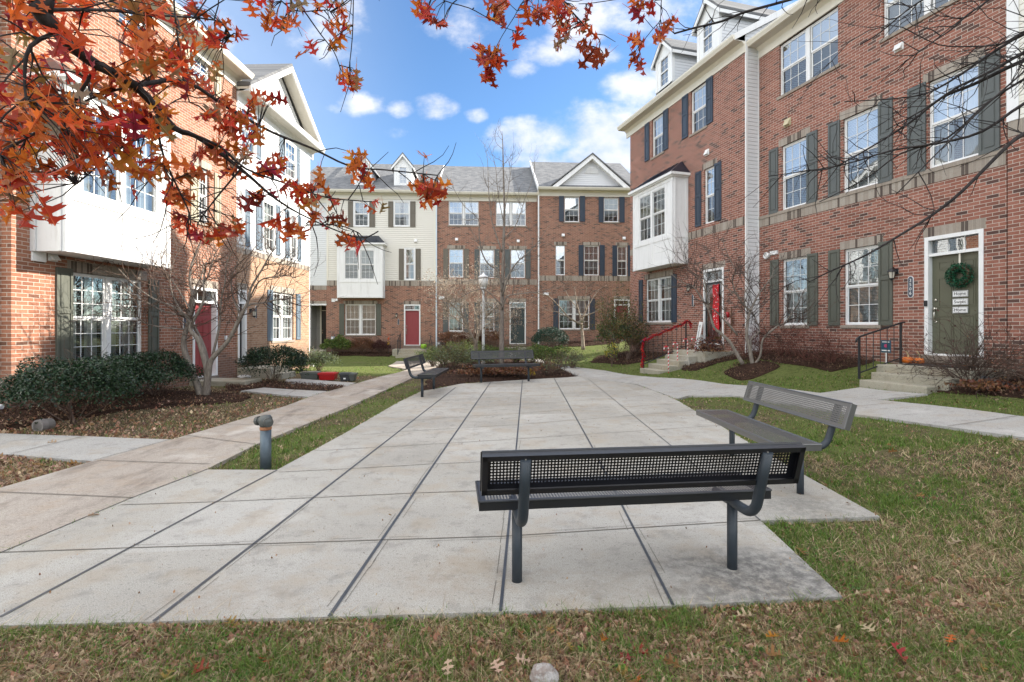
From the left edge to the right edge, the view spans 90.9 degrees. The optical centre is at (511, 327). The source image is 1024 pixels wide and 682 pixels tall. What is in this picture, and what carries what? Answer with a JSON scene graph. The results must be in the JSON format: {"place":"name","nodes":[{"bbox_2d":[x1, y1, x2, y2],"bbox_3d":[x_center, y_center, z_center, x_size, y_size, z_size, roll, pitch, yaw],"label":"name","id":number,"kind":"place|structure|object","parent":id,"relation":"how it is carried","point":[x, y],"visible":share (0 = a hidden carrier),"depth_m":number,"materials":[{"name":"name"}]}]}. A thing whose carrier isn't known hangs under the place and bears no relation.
{"place":"outdoors","nodes":[
{"label":"outdoors","id":0,"kind":"place"},
{"bbox_2d":[0,433,170,462],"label":"path","id":1,"kind":"structure","parent":0,"point":[83,449],"depth_m":6.40,"materials":[{"name":"concrete"}]},
{"bbox_2d":[241,388,327,397],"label":"stoop path","id":2,"kind":"structure","parent":0,"point":[284,392],"depth_m":11.75,"materials":[{"name":"concrete"}]},
{"bbox_2d":[0,376,879,629],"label":"courtyard","id":3,"kind":"structure","parent":0,"point":[613,565],"depth_m":3.65,"materials":[{"name":"concrete"}]},
{"bbox_2d":[0,378,760,620],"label":"courtyard joint","id":4,"kind":"object","parent":3,"relation":"on","point":[377,546],"visible":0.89,"depth_m":3.59,"materials":[{"name":"grey concrete"}]},
{"bbox_2d":[403,354,448,396],"bbox_3d":[-1.968,1.113,11.733,0.735,0.914,1.844,0,0,2],"label":"park bench","id":5,"kind":"object","parent":3,"relation":"on","point":[425,375],"visible":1,"depth_m":11.27,"materials":[{"name":"paint"}]},
{"bbox_2d":[141,445,746,620],"bbox_3d":[-0.009,1.516,4.301,3.623,0.001,4.878,0,0,32],"label":"courtyard tooling mark","id":6,"kind":"object","parent":3,"relation":"on","point":[409,536],"visible":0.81,"depth_m":3.54,"materials":[{"name":"grey concrete"}]},
{"bbox_2d":[470,350,539,382],"bbox_3d":[-0.196,1.113,14.111,1.844,0.914,0.735,0,0,-16],"label":"park bench","id":7,"kind":"object","parent":3,"relation":"on","point":[482,366],"visible":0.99,"depth_m":14.24,"materials":[{"name":"paint"}]},
{"bbox_2d":[475,442,805,582],"bbox_3d":[0.713,1.113,3.084,1.844,0.914,0.735,0,0,-7],"label":"park bench","id":8,"kind":"object","parent":3,"relation":"on","point":[519,503],"visible":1,"depth_m":2.85,"materials":[{"name":"paint"}]},
{"bbox_2d":[696,381,856,493],"bbox_3d":[2.647,1.113,5.304,0.735,0.914,1.844,0,0,-1],"label":"park bench","id":9,"kind":"object","parent":3,"relation":"on","point":[729,423],"visible":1,"depth_m":5.01,"materials":[{"name":"paint"}]},
{"bbox_2d":[175,0,797,172],"label":"sky","id":10,"kind":"structure","parent":0,"point":[422,90],"materials":[{"name":"blue"}]},
{"bbox_2d":[0,341,1023,681],"bbox_3d":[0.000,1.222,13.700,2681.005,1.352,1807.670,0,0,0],"label":"lawn ground","id":11,"kind":"structure","parent":0,"point":[798,371],"depth_m":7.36,"materials":[{"name":"plant"}]},
{"bbox_2d":[0,340,143,428],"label":"holly shrub","id":12,"kind":"object","parent":11,"relation":"on","point":[63,373],"visible":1,"depth_m":7.46,"materials":[{"name":"green plant"}]},
{"bbox_2d":[0,390,250,430],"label":"mulch bed","id":13,"kind":"object","parent":11,"relation":"on","point":[99,412],"visible":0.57,"depth_m":9.21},
{"bbox_2d":[35,346,174,404],"bbox_3d":[-7.220,0.872,8.950,1.872,1.174,1.983,0,0,35],"label":"holly shrub","id":14,"kind":"object","parent":13,"relation":"on","point":[136,366],"visible":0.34,"depth_m":9.06,"materials":[{"name":"green plant"}]},
{"bbox_2d":[0,0,253,411],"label":"townhouse","id":15,"kind":"structure","parent":11,"relation":"on","point":[43,273],"depth_m":10.21,"materials":[{"name":"red brick"}]},
{"bbox_2d":[30,82,170,267],"bbox_3d":[-7.929,-2.773,9.936,0.622,2.925,2.584,0,0,2],"label":"bay window","id":16,"kind":"structure","parent":15,"relation":"in","point":[79,235],"depth_m":9.36,"materials":[{"name":"white paint"}]},
{"bbox_2d":[73,272,140,360],"bbox_3d":[-8.368,-0.173,10.348,0.196,1.746,1.766,0,0,2],"label":"window","id":17,"kind":"structure","parent":15,"relation":"in","point":[108,328],"depth_m":10.29,"materials":[{"name":"white glass"}]},
{"bbox_2d":[82,111,156,215],"bbox_3d":[-7.726,-3.187,9.910,0.196,1.595,1.840,0,0,2],"label":"window","id":18,"kind":"structure","parent":15,"relation":"in","point":[125,189],"depth_m":10.09,"materials":[{"name":"glass"}]},
{"bbox_2d":[195,303,210,375],"bbox_3d":[-8.270,0.316,13.379,0.050,1.919,0.880,0,0,2],"label":"door","id":19,"kind":"structure","parent":15,"relation":"in","point":[206,328],"depth_m":13.49,"materials":[{"name":"red paint"}]},
{"bbox_2d":[116,328,203,395],"bbox_3d":[-7.340,0.708,10.278,1.868,1.510,1.791,0,0,0],"label":"holly shrub","id":20,"kind":"object","parent":11,"relation":"on","point":[179,366],"visible":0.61,"depth_m":10.22,"materials":[{"name":"green plant"}]},
{"bbox_2d":[0,376,372,486],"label":"leaf litter","id":21,"kind":"object","parent":11,"relation":"on","point":[171,432],"visible":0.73,"depth_m":7.56,"materials":[{"name":"brown plant"}]},
{"bbox_2d":[56,186,341,394],"bbox_3d":[-6.811,-0.705,10.278,6.231,4.479,3.546,0,0,0],"label":"bare tree","id":22,"kind":"object","parent":11,"relation":"on","point":[190,327],"visible":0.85,"depth_m":10.44,"materials":[{"name":"brown plant"}]},
{"bbox_2d":[0,360,448,552],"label":"walkway","id":23,"kind":"structure","parent":11,"relation":"on","point":[33,512],"depth_m":5.43,"materials":[{"name":"concrete"}]},
{"bbox_2d":[189,378,261,385],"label":"front steps","id":24,"kind":"structure","parent":11,"relation":"on","point":[224,381],"depth_m":12.83,"materials":[{"name":"concrete"}]},
{"bbox_2d":[0,0,455,283],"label":"red oak","id":25,"kind":"object","parent":11,"relation":"on","point":[62,122],"visible":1,"depth_m":2.22,"materials":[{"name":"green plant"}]},
{"bbox_2d":[253,415,273,469],"bbox_3d":[-2.692,1.257,5.504,0.256,0.608,0.149,0,0,31],"label":"fire standpipe","id":26,"kind":"object","parent":11,"relation":"on","point":[264,423],"visible":0.96,"depth_m":5.46,"materials":[{"name":"metal"}]},
{"bbox_2d":[237,365,295,378],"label":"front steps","id":27,"kind":"structure","parent":11,"relation":"on","point":[286,374],"depth_m":14.83,"materials":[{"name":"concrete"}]},
{"bbox_2d":[237,64,325,369],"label":"townhouse","id":28,"kind":"structure","parent":11,"relation":"on","point":[293,119],"depth_m":17.12,"materials":[{"name":"white paint"}]},
{"bbox_2d":[263,198,275,253],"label":"window","id":29,"kind":"structure","parent":28,"relation":"in","point":[266,208],"depth_m":16.86,"materials":[{"name":"white paint"}]},
{"bbox_2d":[273,292,291,340],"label":"window","id":30,"kind":"structure","parent":28,"relation":"in","point":[282,327],"depth_m":17.76,"materials":[{"name":"white glass"}]},
{"bbox_2d":[285,140,296,180],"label":"window","id":31,"kind":"structure","parent":28,"relation":"in","point":[288,151],"depth_m":18.41,"materials":[{"name":"white paint"}]},
{"bbox_2d":[226,382,341,391],"bbox_3d":[-5.947,1.541,12.841,3.398,0.207,2.039,0,0,0],"label":"mulch bed","id":32,"kind":"object","parent":11,"relation":"on","point":[245,388],"visible":0.27,"depth_m":12.46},
{"bbox_2d":[234,339,308,382],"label":"holly shrub","id":33,"kind":"object","parent":32,"relation":"on","point":[254,357],"visible":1,"depth_m":13.31,"materials":[{"name":"green plant"}]},
{"bbox_2d":[305,339,343,370],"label":"pale shrub","id":34,"kind":"object","parent":11,"relation":"on","point":[323,357],"visible":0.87,"depth_m":18.16,"materials":[{"name":"green plant"}]},
{"bbox_2d":[310,167,366,349],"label":"townhouse","id":35,"kind":"structure","parent":11,"relation":"on","point":[318,322],"depth_m":29.35,"materials":[{"name":"white"}]},
{"bbox_2d":[329,352,391,356],"bbox_3d":[-8.671,1.594,28.922,3.978,0.277,1.266,0,0,0],"label":"mulch bed","id":36,"kind":"object","parent":11,"relation":"on","point":[369,355],"visible":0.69,"depth_m":28.49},
{"bbox_2d":[319,334,353,354],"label":"green shrub","id":37,"kind":"object","parent":36,"relation":"on","point":[340,341],"visible":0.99,"depth_m":28.40,"materials":[{"name":"green plant"}]},
{"bbox_2d":[322,152,442,352],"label":"townhouse","id":38,"kind":"structure","parent":11,"relation":"on","point":[366,305],"depth_m":29.55,"materials":[{"name":"white paint"}]},
{"bbox_2d":[344,249,373,279],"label":"window","id":39,"kind":"structure","parent":38,"relation":"in","point":[349,264],"depth_m":28.90,"materials":[{"name":"white paint"}]},
{"bbox_2d":[345,304,375,334],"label":"window","id":40,"kind":"structure","parent":38,"relation":"in","point":[347,306],"depth_m":29.61,"materials":[{"name":"white glass"}]},
{"bbox_2d":[353,201,368,226],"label":"window","id":41,"kind":"structure","parent":38,"relation":"in","point":[363,213],"depth_m":29.48,"materials":[{"name":"white glass"}]},
{"bbox_2d":[337,245,384,297],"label":"bay window","id":42,"kind":"structure","parent":38,"relation":"in","point":[345,288],"depth_m":28.88,"materials":[{"name":"white paint"}]},
{"bbox_2d":[393,200,410,226],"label":"window","id":43,"kind":"structure","parent":38,"relation":"in","point":[397,213],"depth_m":29.68,"materials":[{"name":"white glass"}]},
{"bbox_2d":[404,248,414,279],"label":"window","id":44,"kind":"structure","parent":38,"relation":"in","point":[409,253],"depth_m":29.73,"materials":[{"name":"white paint"}]},
{"bbox_2d":[406,311,418,344],"bbox_3d":[-5.858,0.012,29.694,0.814,2.015,0.106,0,0,-3],"label":"door","id":45,"kind":"structure","parent":38,"relation":"in","point":[412,317],"depth_m":29.71,"materials":[{"name":"red paint"}]},
{"bbox_2d":[0,382,881,631],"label":"edge grass","id":46,"kind":"structure","parent":11,"relation":"on","point":[351,407],"depth_m":3.99,"materials":[{"name":"plant"}]},
{"bbox_2d":[478,273,488,363],"bbox_3d":[-1.080,-0.311,19.000,0.420,3.520,0.420,0,0,0],"label":"lamp post","id":47,"kind":"object","parent":11,"relation":"on","point":[484,283],"visible":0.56,"depth_m":18.95,"materials":[{"name":"white metal"}]},
{"bbox_2d":[437,165,538,347],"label":"townhouse","id":48,"kind":"structure","parent":11,"relation":"on","point":[450,234],"depth_m":29.90,"materials":[{"name":"red brick"}]},
{"bbox_2d":[449,201,478,224],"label":"window","id":49,"kind":"structure","parent":48,"relation":"in","point":[466,203],"depth_m":29.86,"materials":[{"name":"white glass"}]},
{"bbox_2d":[496,202,525,225],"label":"window","id":50,"kind":"structure","parent":48,"relation":"in","point":[509,204],"depth_m":30.00,"materials":[{"name":"white glass"}]},
{"bbox_2d":[511,308,524,342],"bbox_3d":[0.338,-0.110,30.004,0.834,2.101,0.106,0,0,-3],"label":"door","id":51,"kind":"structure","parent":48,"relation":"in","point":[521,329],"depth_m":30.02,"materials":[{"name":"green paint"}]},
{"bbox_2d":[424,359,575,389],"bbox_3d":[-0.634,1.560,18.873,4.700,0.482,13.175,0,0,-6],"label":"mulch bed","id":52,"kind":"object","parent":11,"relation":"on","point":[446,379],"visible":0.34,"depth_m":14.88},
{"bbox_2d":[414,337,464,367],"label":"bed shrub","id":53,"kind":"object","parent":52,"relation":"on","point":[427,355],"visible":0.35,"depth_m":18.42,"materials":[{"name":"green plant"}]},
{"bbox_2d":[421,339,478,370],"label":"bed shrub","id":54,"kind":"object","parent":52,"relation":"on","point":[445,356],"visible":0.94,"depth_m":16.21,"materials":[{"name":"green plant"}]},
{"bbox_2d":[415,253,550,350],"bbox_3d":[-1.267,-0.927,18.936,5.079,3.945,3.218,0,0,32],"label":"crape myrtle","id":55,"kind":"object","parent":52,"relation":"on","point":[453,306],"visible":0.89,"depth_m":18.90,"materials":[{"name":"brown plant"}]},
{"bbox_2d":[447,362,544,376],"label":"dry perennials","id":56,"kind":"object","parent":52,"relation":"on","point":[496,371],"visible":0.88,"depth_m":14.80,"materials":[{"name":"brown plant"}]},
{"bbox_2d":[430,118,564,363],"bbox_3d":[-0.515,-3.019,17.197,5.138,8.654,2.597,0,0,0],"label":"bare tree","id":57,"kind":"object","parent":52,"relation":"on","point":[501,312],"visible":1,"depth_m":17.00,"materials":[{"name":"grey plant"}]},
{"bbox_2d":[0,339,1023,428],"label":"mulch chips","id":58,"kind":"object","parent":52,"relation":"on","point":[319,386],"visible":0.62,"depth_m":12.33,"materials":[{"name":"brown wood"}]},
{"bbox_2d":[531,338,570,363],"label":"green shrub","id":59,"kind":"object","parent":52,"relation":"on","point":[549,350],"visible":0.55,"depth_m":18.79,"materials":[{"name":"green plant"}]},
{"bbox_2d":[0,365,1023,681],"bbox_3d":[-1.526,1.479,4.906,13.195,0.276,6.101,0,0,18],"label":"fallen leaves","id":60,"kind":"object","parent":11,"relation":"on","point":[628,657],"visible":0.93,"depth_m":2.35,"materials":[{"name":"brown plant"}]},
{"bbox_2d":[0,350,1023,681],"bbox_3d":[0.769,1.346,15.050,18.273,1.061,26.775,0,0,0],"label":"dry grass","id":61,"kind":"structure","parent":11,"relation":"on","point":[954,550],"depth_m":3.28,"materials":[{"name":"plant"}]},
{"bbox_2d":[0,442,1023,681],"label":"clover","id":62,"kind":"object","parent":11,"relation":"on","point":[580,649],"visible":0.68,"depth_m":2.44,"materials":[{"name":"green plant"}]},
{"bbox_2d":[529,662,558,681],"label":"rock","id":63,"kind":"object","parent":11,"relation":"on","point":[543,671],"visible":0.99,"depth_m":2.16,"materials":[{"name":"grey stone"}]},
{"bbox_2d":[531,321,568,352],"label":"yew shrub","id":64,"kind":"object","parent":11,"relation":"on","point":[540,333],"visible":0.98,"depth_m":25.22,"materials":[{"name":"green plant"}]},
{"bbox_2d":[514,263,629,349],"bbox_3d":[2.852,-1.188,24.139,6.225,4.535,3.327,0,0,0],"label":"bare tree","id":65,"kind":"object","parent":11,"relation":"on","point":[581,317],"visible":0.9,"depth_m":24.28,"materials":[{"name":"brown plant"}]},
{"bbox_2d":[530,153,629,344],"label":"townhouse","id":66,"kind":"structure","parent":11,"relation":"on","point":[583,210],"depth_m":29.82,"materials":[{"name":"brown brick"}]},
{"bbox_2d":[559,299,588,328],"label":"window","id":67,"kind":"structure","parent":66,"relation":"in","point":[574,309],"depth_m":29.89,"materials":[{"name":"white glass"}]},
{"bbox_2d":[584,245,598,274],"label":"window","id":68,"kind":"structure","parent":66,"relation":"in","point":[585,247],"depth_m":30.00,"materials":[{"name":"white paint"}]},
{"bbox_2d":[555,270,653,356],"bbox_3d":[3.806,-0.801,20.057,4.514,4.156,3.691,0,0,0],"label":"tall shrub","id":69,"kind":"object","parent":11,"relation":"on","point":[608,323],"visible":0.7,"depth_m":20.14,"materials":[{"name":"green plant"}]},
{"bbox_2d":[590,352,664,364],"bbox_3d":[4.415,1.223,19.988,2.106,0.550,3.680,0,0,-17],"label":"mulch bed","id":70,"kind":"object","parent":11,"relation":"on","point":[624,359],"visible":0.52,"depth_m":19.36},
{"bbox_2d":[596,284,660,358],"bbox_3d":[4.746,-0.220,19.036,2.471,3.021,2.561,0,0,-30],"label":"tall shrub","id":71,"kind":"object","parent":70,"relation":"on","point":[631,334],"visible":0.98,"depth_m":19.07,"materials":[{"name":"green plant"}]},
{"bbox_2d":[640,349,738,373],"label":"front steps","id":72,"kind":"structure","parent":11,"relation":"on","point":[660,366],"depth_m":15.19,"materials":[{"name":"concrete"}]},
{"bbox_2d":[681,357,736,370],"bbox_3d":[5.802,1.081,15.196,1.836,0.540,1.769,0,0,-14],"label":"mulch bed","id":73,"kind":"object","parent":11,"relation":"on","point":[695,368],"visible":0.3,"depth_m":14.51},
{"bbox_2d":[686,332,727,355],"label":"brown shrub","id":74,"kind":"object","parent":73,"relation":"on","point":[708,347],"visible":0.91,"depth_m":15.06,"materials":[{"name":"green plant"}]},
{"bbox_2d":[409,0,1023,367],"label":"red oak","id":75,"kind":"object","parent":11,"relation":"on","point":[497,8],"visible":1,"depth_m":3.23,"materials":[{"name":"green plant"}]},
{"bbox_2d":[724,361,778,380],"bbox_3d":[6.033,1.109,12.680,1.135,0.510,1.158,0,0,0],"label":"mulch bed","id":76,"kind":"object","parent":11,"relation":"on","point":[748,366],"visible":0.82,"depth_m":12.46,"materials":[{"name":"brown soil"}]},
{"bbox_2d":[655,207,832,364],"bbox_3d":[5.691,-1.131,12.693,4.629,4.229,3.115,0,0,0],"label":"bare tree","id":77,"kind":"object","parent":76,"relation":"on","point":[726,338],"visible":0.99,"depth_m":12.82,"materials":[{"name":"brown plant"}]},
{"bbox_2d":[510,354,1023,439],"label":"walkway","id":78,"kind":"structure","parent":11,"relation":"on","point":[944,417],"depth_m":8.72,"materials":[{"name":"concrete"}]},
{"bbox_2d":[617,0,978,354],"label":"townhouse","id":79,"kind":"structure","parent":11,"relation":"on","point":[690,129],"depth_m":17.10,"materials":[{"name":"red brick"}]},
{"bbox_2d":[639,185,664,242],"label":"window","id":80,"kind":"structure","parent":79,"relation":"in","point":[651,195],"depth_m":18.69,"materials":[{"name":"white paint"}]},
{"bbox_2d":[653,114,662,156],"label":"window","id":81,"kind":"structure","parent":79,"relation":"in","point":[658,122],"depth_m":19.54,"materials":[{"name":"white paint"}]},
{"bbox_2d":[647,276,670,322],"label":"window","id":82,"kind":"structure","parent":79,"relation":"in","point":[656,292],"depth_m":19.35,"materials":[{"name":"white paint"}]},
{"bbox_2d":[633,176,687,271],"bbox_3d":[5.458,-3.731,18.772,0.622,3.030,2.744,0,0,-16],"label":"bay window","id":83,"kind":"structure","parent":79,"relation":"in","point":[646,255],"depth_m":17.74,"materials":[{"name":"white paint"}]},
{"bbox_2d":[692,82,705,132],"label":"window","id":84,"kind":"structure","parent":79,"relation":"in","point":[694,92],"depth_m":17.25,"materials":[{"name":"white paint"}]},
{"bbox_2d":[707,283,721,339],"bbox_3d":[6.581,-0.477,16.285,0.106,1.975,0.855,0,0,-16],"label":"door","id":85,"kind":"structure","parent":79,"relation":"in","point":[715,334],"depth_m":16.44,"materials":[{"name":"wood"}]},
{"bbox_2d":[742,352,875,371],"bbox_3d":[7.267,0.860,13.081,1.320,0.444,3.635,0,0,-17],"label":"mulch bed","id":86,"kind":"object","parent":11,"relation":"on","point":[824,368],"visible":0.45,"depth_m":11.98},
{"bbox_2d":[744,310,829,359],"bbox_3d":[6.864,0.427,13.020,1.910,1.930,1.930,0,0,-22],"label":"twiggy shrub","id":87,"kind":"object","parent":86,"relation":"on","point":[780,337],"visible":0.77,"depth_m":13.01,"materials":[{"name":"red plant"}]},
{"bbox_2d":[768,302,869,366],"bbox_3d":[7.008,0.335,12.355,1.979,2.097,2.304,0,0,-13],"label":"twiggy shrub","id":88,"kind":"object","parent":86,"relation":"on","point":[818,347],"visible":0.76,"depth_m":12.34,"materials":[{"name":"red plant"}]},
{"bbox_2d":[773,316,879,367],"bbox_3d":[7.340,0.432,11.770,2.262,1.590,1.483,0,0,20],"label":"twiggy shrub","id":89,"kind":"object","parent":86,"relation":"on","point":[828,354],"visible":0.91,"depth_m":11.71,"materials":[{"name":"red plant"}]},
{"bbox_2d":[746,0,1007,368],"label":"townhouse","id":90,"kind":"structure","parent":11,"relation":"on","point":[840,226],"depth_m":11.43,"materials":[{"name":"red brick"}]},
{"bbox_2d":[783,137,805,209],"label":"window","id":91,"kind":"structure","parent":90,"relation":"in","point":[803,140],"depth_m":13.96,"materials":[{"name":"white paint"}]},
{"bbox_2d":[784,256,806,324],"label":"window","id":92,"kind":"structure","parent":90,"relation":"in","point":[794,297],"depth_m":13.97,"materials":[{"name":"white paint"}]},
{"bbox_2d":[781,7,837,94],"bbox_3d":[7.934,-7.239,13.405,0.167,1.457,1.853,0,0,-16],"label":"window","id":93,"kind":"structure","parent":90,"relation":"in","point":[809,52],"depth_m":13.34,"materials":[{"name":"white paint"}]},
{"bbox_2d":[845,106,877,191],"bbox_3d":[8.350,-4.185,11.958,0.159,1.808,0.893,0,0,-16],"label":"window","id":94,"kind":"structure","parent":90,"relation":"in","point":[861,115],"depth_m":12.05,"materials":[{"name":"glass"}]},
{"bbox_2d":[846,244,877,324],"bbox_3d":[8.355,-0.981,11.936,0.159,1.843,0.882,0,0,-16],"label":"window","id":95,"kind":"structure","parent":90,"relation":"in","point":[868,284],"depth_m":12.03,"materials":[{"name":"white paint"}]},
{"bbox_2d":[884,0,948,36],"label":"window","id":96,"kind":"structure","parent":90,"relation":"in","point":[926,2],"depth_m":11.17,"materials":[{"name":"white paint"}]},
{"bbox_2d":[930,64,977,167],"bbox_3d":[8.900,-4.185,10.074,0.188,1.808,0.904,0,0,-16],"label":"window","id":97,"kind":"structure","parent":90,"relation":"in","point":[971,144],"depth_m":10.22,"materials":[{"name":"glass"}]},
{"bbox_2d":[932,251,978,354],"bbox_3d":[8.847,-0.464,10.047,0.106,2.001,0.899,0,0,-16],"label":"door","id":98,"kind":"structure","parent":90,"relation":"in","point":[941,291],"depth_m":10.14,"materials":[{"name":"green paint"}]},
{"bbox_2d":[944,253,975,288],"bbox_3d":[8.791,-1.136,9.934,0.135,0.745,0.532,0,0,-16],"label":"wreath","id":99,"kind":"object","parent":98,"relation":"attached to","point":[965,271],"visible":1,"depth_m":9.93,"materials":[{"name":"green plant"}]},
{"bbox_2d":[860,363,1015,393],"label":"front steps","id":100,"kind":"structure","parent":11,"relation":"on","point":[882,379],"depth_m":9.42,"materials":[{"name":"concrete"}]},
{"bbox_2d":[855,321,905,378],"bbox_3d":[7.574,0.455,10.363,1.332,1.171,0.038,0,0,-16],"label":"stair railing","id":101,"kind":"object","parent":100,"relation":"on","point":[858,338],"visible":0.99,"depth_m":10.32,"materials":[{"name":"black metal"}]},
{"bbox_2d":[885,288,1023,403],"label":"twiggy shrub","id":102,"kind":"object","parent":11,"relation":"on","point":[965,359],"visible":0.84,"depth_m":8.75,"materials":[{"name":"red plant"}]},
{"bbox_2d":[937,377,1023,398],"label":"mulch bed","id":103,"kind":"object","parent":11,"relation":"on","point":[1011,395],"visible":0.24,"depth_m":8.32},
{"bbox_2d":[944,377,1023,391],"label":"dry perennials","id":104,"kind":"object","parent":103,"relation":"on","point":[998,385],"visible":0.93,"depth_m":8.20,"materials":[{"name":"brown plant"}]},
{"bbox_2d":[963,299,1023,388],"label":"twiggy shrub","id":105,"kind":"object","parent":103,"relation":"on","point":[1021,370],"visible":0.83,"depth_m":8.20,"materials":[{"name":"brown plant"}]},
{"bbox_2d":[1006,0,1023,375],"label":"townhouse","id":106,"kind":"structure","parent":11,"relation":"on","point":[1016,233],"depth_m":9.03,"materials":[{"name":"brown brick"}]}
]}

